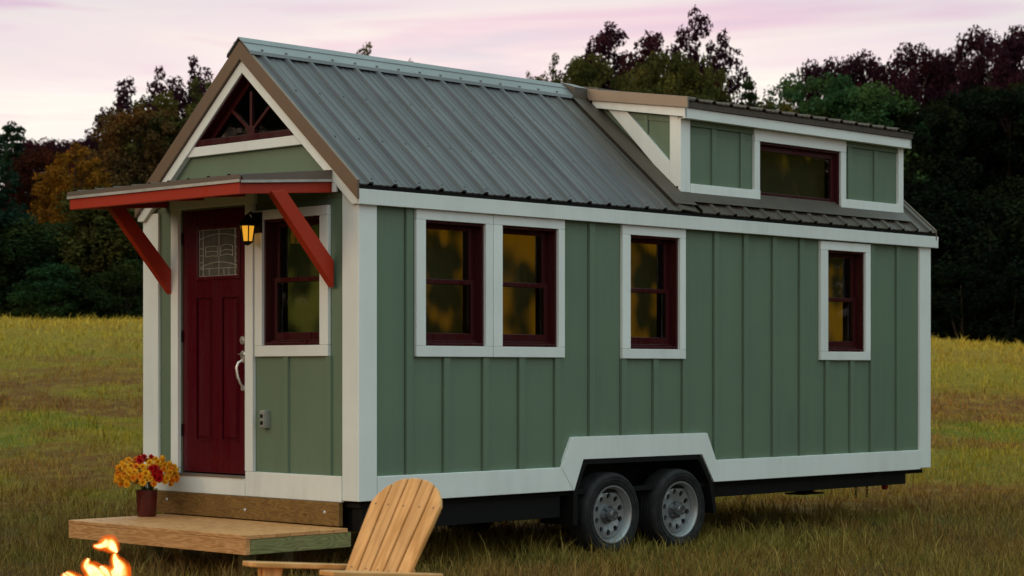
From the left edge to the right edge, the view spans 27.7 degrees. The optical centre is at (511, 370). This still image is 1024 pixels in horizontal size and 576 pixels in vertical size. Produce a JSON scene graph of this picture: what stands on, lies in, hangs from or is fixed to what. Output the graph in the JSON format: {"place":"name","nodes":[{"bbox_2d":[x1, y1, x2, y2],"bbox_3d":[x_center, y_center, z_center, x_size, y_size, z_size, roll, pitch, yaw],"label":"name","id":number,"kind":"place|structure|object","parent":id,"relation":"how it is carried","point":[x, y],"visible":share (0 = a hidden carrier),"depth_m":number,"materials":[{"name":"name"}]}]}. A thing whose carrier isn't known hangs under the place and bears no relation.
{"place":"outdoors","nodes":[
{"label":"outdoors","id":0,"kind":"place"},
{"bbox_2d":[0,312,1023,575],"bbox_3d":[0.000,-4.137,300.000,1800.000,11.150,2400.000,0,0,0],"label":"ground","id":1,"kind":"structure","parent":0,"point":[62,391],"depth_m":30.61,"materials":[{"name":"green plant"}]},
{"bbox_2d":[0,134,28,270],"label":"conifer tree","id":2,"kind":"object","parent":1,"relation":"on","point":[4,192],"visible":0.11,"depth_m":62.05,"materials":[{"name":"green plant"}]},
{"bbox_2d":[0,120,35,214],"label":"conifer tree","id":3,"kind":"object","parent":1,"relation":"on","point":[9,149],"visible":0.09,"depth_m":67.84,"materials":[{"name":"green plant"}]},
{"bbox_2d":[0,207,60,315],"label":"shrub","id":4,"kind":"object","parent":1,"relation":"on","point":[5,218],"visible":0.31,"depth_m":56.25,"materials":[{"name":"green plant"}]},
{"bbox_2d":[3,146,73,219],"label":"broadleaf tree","id":5,"kind":"object","parent":1,"relation":"on","point":[29,161],"visible":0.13,"depth_m":65.47,"materials":[{"name":"red plant"}]},
{"bbox_2d":[6,136,79,214],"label":"broadleaf tree","id":6,"kind":"object","parent":1,"relation":"on","point":[35,145],"visible":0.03,"depth_m":90.76,"materials":[{"name":"brown plant"}]},
{"bbox_2d":[0,215,92,319],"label":"shrub","id":7,"kind":"object","parent":1,"relation":"on","point":[17,240],"visible":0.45,"depth_m":55.78,"materials":[{"name":"green plant"}]},
{"bbox_2d":[6,263,90,319],"bbox_3d":[-12.375,-1.986,55.468,2.376,1.799,2.513,0,0,-27],"label":"shrub","id":8,"kind":"object","parent":1,"relation":"on","point":[49,275],"visible":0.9,"depth_m":55.03,"materials":[{"name":"green plant"}]},
{"bbox_2d":[25,139,90,211],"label":"broadleaf tree","id":9,"kind":"object","parent":1,"relation":"on","point":[62,149],"depth_m":95.10,"materials":[{"name":"brown plant"}]},
{"bbox_2d":[12,217,118,319],"bbox_3d":[-12.464,-2.555,58.039,3.855,3.399,3.572,0,0,-8],"label":"shrub","id":10,"kind":"object","parent":1,"relation":"on","point":[89,252],"visible":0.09,"depth_m":57.08,"materials":[{"name":"green plant"}]},
{"bbox_2d":[26,141,111,243],"bbox_3d":[-12.609,-3.718,60.093,2.918,5.784,3.044,0,0,-16],"label":"broadleaf tree","id":11,"kind":"object","parent":1,"relation":"on","point":[57,171],"visible":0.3,"depth_m":59.54,"materials":[{"name":"orange plant"}]},
{"bbox_2d":[51,113,130,214],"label":"broadleaf tree","id":12,"kind":"object","parent":1,"relation":"on","point":[83,142],"visible":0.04,"depth_m":71.48,"materials":[{"name":"brown plant"}]},
{"bbox_2d":[43,184,143,315],"bbox_3d":[-11.143,-3.010,57.191,3.884,4.149,3.671,0,0,-1],"label":"shrub","id":13,"kind":"object","parent":1,"relation":"on","point":[90,218],"visible":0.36,"depth_m":56.28,"materials":[{"name":"green plant"}]},
{"bbox_2d":[62,538,127,575],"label":"campfire","id":14,"kind":"object","parent":1,"relation":"on","point":[119,568],"visible":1,"depth_m":8.58,"materials":[{"name":"yellow"}]},
{"bbox_2d":[70,259,142,320],"bbox_3d":[-10.504,-2.027,55.478,2.614,1.961,2.790,0,0,-30],"label":"shrub","id":15,"kind":"object","parent":1,"relation":"on","point":[108,301],"visible":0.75,"depth_m":55.12,"materials":[{"name":"green plant"}]},
{"bbox_2d":[78,214,142,314],"bbox_3d":[-10.186,-2.879,57.438,3.953,4.096,3.704,0,0,-30],"label":"shrub","id":16,"kind":"object","parent":1,"relation":"on","point":[137,259],"visible":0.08,"depth_m":56.37,"materials":[{"name":"green plant"}]},
{"bbox_2d":[81,76,168,183],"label":"broadleaf tree","id":17,"kind":"object","parent":1,"relation":"on","point":[123,102],"visible":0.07,"depth_m":68.77,"materials":[{"name":"brown plant"}]},
{"bbox_2d":[77,106,186,186],"bbox_3d":[-11.256,-4.307,64.100,4.699,7.617,4.833,0,0,-31],"label":"broadleaf tree","id":18,"kind":"object","parent":1,"relation":"on","point":[113,162],"visible":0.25,"depth_m":63.09,"materials":[{"name":"brown plant"}]},
{"bbox_2d":[118,90,196,183],"bbox_3d":[-10.364,-4.568,64.743,4.327,8.316,4.692,0,0,35],"label":"broadleaf tree","id":19,"kind":"object","parent":1,"relation":"on","point":[170,104],"visible":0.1,"depth_m":64.13,"materials":[{"name":"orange plant"}]},
{"bbox_2d":[143,55,211,138],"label":"broadleaf tree","id":20,"kind":"object","parent":1,"relation":"on","point":[180,96],"visible":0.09,"depth_m":69.41,"materials":[{"name":"brown plant"}]},
{"bbox_2d":[188,74,213,116],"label":"broadleaf tree","id":21,"kind":"object","parent":1,"relation":"on","point":[196,86],"depth_m":67.35,"materials":[{"name":"green plant"}]},
{"bbox_2d":[68,514,350,574],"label":"wooden deck","id":22,"kind":"structure","parent":1,"relation":"on","point":[249,539],"depth_m":14.59,"materials":[{"name":"brown wood"}]},
{"bbox_2d":[113,454,179,516],"bbox_3d":[-2.771,0.868,15.777,0.508,0.476,0.508,0,0,0],"label":"flower pot","id":23,"kind":"object","parent":22,"relation":"on","point":[136,470],"visible":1,"depth_m":15.69,"materials":[{"name":"ceramic"}]},
{"bbox_2d":[243,478,442,575],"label":"adirondack chair","id":24,"kind":"object","parent":1,"relation":"on","point":[400,519],"visible":1,"depth_m":9.32,"materials":[{"name":"brown wood"}]},
{"bbox_2d":[356,42,372,55],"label":"broadleaf tree","id":25,"kind":"object","parent":1,"relation":"on","point":[362,50],"depth_m":69.65,"materials":[{"name":"green plant"}]},
{"bbox_2d":[67,37,937,552],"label":"tiny house","id":26,"kind":"structure","parent":1,"relation":"on","point":[477,299],"depth_m":16.12,"materials":[{"name":"green paint"}]},
{"bbox_2d":[178,206,244,477],"bbox_3d":[-2.257,-0.213,15.732,0.818,2.027,0.113,0,0,44],"label":"door","id":27,"kind":"structure","parent":26,"relation":"in","point":[213,333],"depth_m":15.76,"materials":[{"name":"paint"}]},
{"bbox_2d":[195,74,293,146],"bbox_3d":[-1.960,-1.958,15.465,1.351,0.572,0.100,0,0,44],"label":"window","id":28,"kind":"structure","parent":26,"relation":"in","point":[209,137],"depth_m":15.55,"materials":[{"name":"red paint"}]},
{"bbox_2d":[255,205,330,356],"bbox_3d":[-1.507,-0.640,15.164,0.826,1.075,0.282,0,0,44],"label":"window","id":29,"kind":"structure","parent":26,"relation":"in","point":[309,296],"depth_m":15.30,"materials":[{"name":"red paint"}]},
{"bbox_2d":[414,209,492,356],"bbox_3d":[-0.514,-0.631,15.320,0.286,1.063,0.782,0,0,44],"label":"window","id":30,"kind":"structure","parent":26,"relation":"in","point":[439,282],"depth_m":15.45,"materials":[{"name":"red paint"}]},
{"bbox_2d":[492,215,564,357],"bbox_3d":[0.035,-0.631,15.884,0.286,1.063,0.782,0,0,44],"label":"window","id":31,"kind":"structure","parent":26,"relation":"in","point":[514,285],"depth_m":16.02,"materials":[{"name":"red paint"}]},
{"bbox_2d":[620,225,685,358],"bbox_3d":[1.055,-0.627,16.932,0.286,1.065,0.789,0,0,44],"label":"window","id":32,"kind":"structure","parent":26,"relation":"in","point":[639,291],"depth_m":17.07,"materials":[{"name":"red paint"}]},
{"bbox_2d":[760,142,838,204],"bbox_3d":[2.496,-1.733,18.550,0.179,0.548,1.222,0,0,44],"label":"window","id":33,"kind":"structure","parent":26,"relation":"in","point":[787,171],"depth_m":18.69,"materials":[{"name":"red paint"}]},
{"bbox_2d":[818,241,870,359],"bbox_3d":[2.909,-0.622,18.840,0.286,1.060,0.771,0,0,44],"label":"window","id":34,"kind":"structure","parent":26,"relation":"in","point":[830,263],"depth_m":18.97,"materials":[{"name":"red paint"}]},
{"bbox_2d":[526,70,533,78],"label":"broadleaf tree","id":35,"kind":"object","parent":1,"relation":"on","point":[529,73],"depth_m":66.06,"materials":[{"name":"green plant"}]},
{"bbox_2d":[533,53,566,82],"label":"broadleaf tree","id":36,"kind":"object","parent":1,"relation":"on","point":[552,72],"visible":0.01,"depth_m":65.10,"materials":[{"name":"green plant"}]},
{"bbox_2d":[561,52,638,92],"bbox_3d":[2.489,-4.893,62.910,4.063,9.397,3.946,0,0,-31],"label":"broadleaf tree","id":37,"kind":"object","parent":1,"relation":"on","point":[578,70],"visible":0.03,"depth_m":62.56,"materials":[{"name":"green plant"}]},
{"bbox_2d":[556,21,664,89],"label":"broadleaf tree","id":38,"kind":"object","parent":1,"relation":"on","point":[607,38],"visible":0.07,"depth_m":69.35,"materials":[{"name":"purple plant"}]},
{"bbox_2d":[619,50,718,101],"bbox_3d":[4.620,-4.954,63.976,4.660,9.771,4.777,0,0,-21],"label":"broadleaf tree","id":39,"kind":"object","parent":1,"relation":"on","point":[676,80],"visible":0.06,"depth_m":63.69,"materials":[{"name":"green plant"}]},
{"bbox_2d":[643,4,757,104],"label":"broadleaf tree","id":40,"kind":"object","parent":1,"relation":"on","point":[683,40],"visible":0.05,"depth_m":68.56,"materials":[{"name":"purple plant"}]},
{"bbox_2d":[691,52,739,103],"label":"broadleaf tree","id":41,"kind":"object","parent":1,"relation":"on","point":[719,95],"visible":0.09,"depth_m":65.81,"materials":[{"name":"green plant"}]},
{"bbox_2d":[739,75,760,106],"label":"conifer tree","id":42,"kind":"object","parent":1,"relation":"on","point":[749,86],"visible":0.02,"depth_m":63.91,"materials":[{"name":"green plant"}]},
{"bbox_2d":[756,97,800,113],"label":"broadleaf tree","id":43,"kind":"object","parent":1,"relation":"on","point":[783,106],"visible":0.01,"depth_m":60.62,"materials":[{"name":"green plant"}]},
{"bbox_2d":[763,71,855,119],"bbox_3d":[8.773,-4.536,62.112,4.569,8.862,4.704,0,0,4],"label":"broadleaf tree","id":44,"kind":"object","parent":1,"relation":"on","point":[791,91],"visible":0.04,"depth_m":61.84,"materials":[{"name":"green plant"}]},
{"bbox_2d":[795,55,869,109],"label":"broadleaf tree","id":45,"kind":"object","parent":1,"relation":"on","point":[815,71],"visible":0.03,"depth_m":71.53,"materials":[{"name":"purple plant"}]},
{"bbox_2d":[838,49,902,119],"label":"broadleaf tree","id":46,"kind":"object","parent":1,"relation":"on","point":[859,65],"visible":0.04,"depth_m":70.61,"materials":[{"name":"purple plant"}]},
{"bbox_2d":[797,80,946,241],"bbox_3d":[10.226,-4.266,59.986,5.084,8.189,5.211,0,0,-1],"label":"broadleaf tree","id":47,"kind":"object","parent":1,"relation":"on","point":[865,105],"visible":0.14,"depth_m":59.01,"materials":[{"name":"green plant"}]},
{"bbox_2d":[872,41,959,173],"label":"broadleaf tree","id":48,"kind":"object","parent":1,"relation":"on","point":[914,82],"visible":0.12,"depth_m":69.57,"materials":[{"name":"purple plant"}]},
{"bbox_2d":[881,97,982,324],"bbox_3d":[11.723,-3.974,59.986,4.495,7.711,4.623,0,0,5],"label":"broadleaf tree","id":49,"kind":"object","parent":1,"relation":"on","point":[945,129],"visible":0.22,"depth_m":59.08,"materials":[{"name":"green plant"}]},
{"bbox_2d":[909,201,965,337],"bbox_3d":[10.636,-2.510,57.918,4.242,4.540,4.578,0,0,8],"label":"shrub","id":50,"kind":"object","parent":1,"relation":"on","point":[928,215],"visible":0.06,"depth_m":57.05,"materials":[{"name":"green plant"}]},
{"bbox_2d":[922,46,995,119],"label":"broadleaf tree","id":51,"kind":"object","parent":1,"relation":"on","point":[950,58],"visible":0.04,"depth_m":71.32,"materials":[{"name":"purple plant"}]},
{"bbox_2d":[904,84,1023,268],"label":"broadleaf tree","id":52,"kind":"object","parent":1,"relation":"on","point":[956,102],"visible":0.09,"depth_m":60.77,"materials":[{"name":"green plant"}]},
{"bbox_2d":[929,25,1023,177],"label":"broadleaf tree","id":53,"kind":"object","parent":1,"relation":"on","point":[1001,60],"visible":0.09,"depth_m":68.78,"materials":[{"name":"purple plant"}]},
{"bbox_2d":[948,81,1023,257],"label":"broadleaf tree","id":54,"kind":"object","parent":1,"relation":"on","point":[994,101],"visible":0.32,"depth_m":60.07,"materials":[{"name":"green plant"}]},
{"bbox_2d":[959,265,1023,344],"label":"shrub","id":55,"kind":"object","parent":1,"relation":"on","point":[1011,336],"visible":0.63,"depth_m":55.54,"materials":[{"name":"green plant"}]},
{"bbox_2d":[976,24,1023,91],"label":"broadleaf tree","id":56,"kind":"object","parent":1,"relation":"on","point":[1018,50],"visible":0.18,"depth_m":69.20,"materials":[{"name":"purple plant"}]},
{"bbox_2d":[997,84,1023,217],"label":"broadleaf tree","id":57,"kind":"object","parent":1,"relation":"on","point":[1003,116],"visible":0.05,"depth_m":62.02,"materials":[{"name":"purple plant"}]},
{"bbox_2d":[0,0,1023,198],"label":"sky","id":58,"kind":"structure","parent":0,"point":[62,61],"materials":[{"name":"pink"}]}
]}

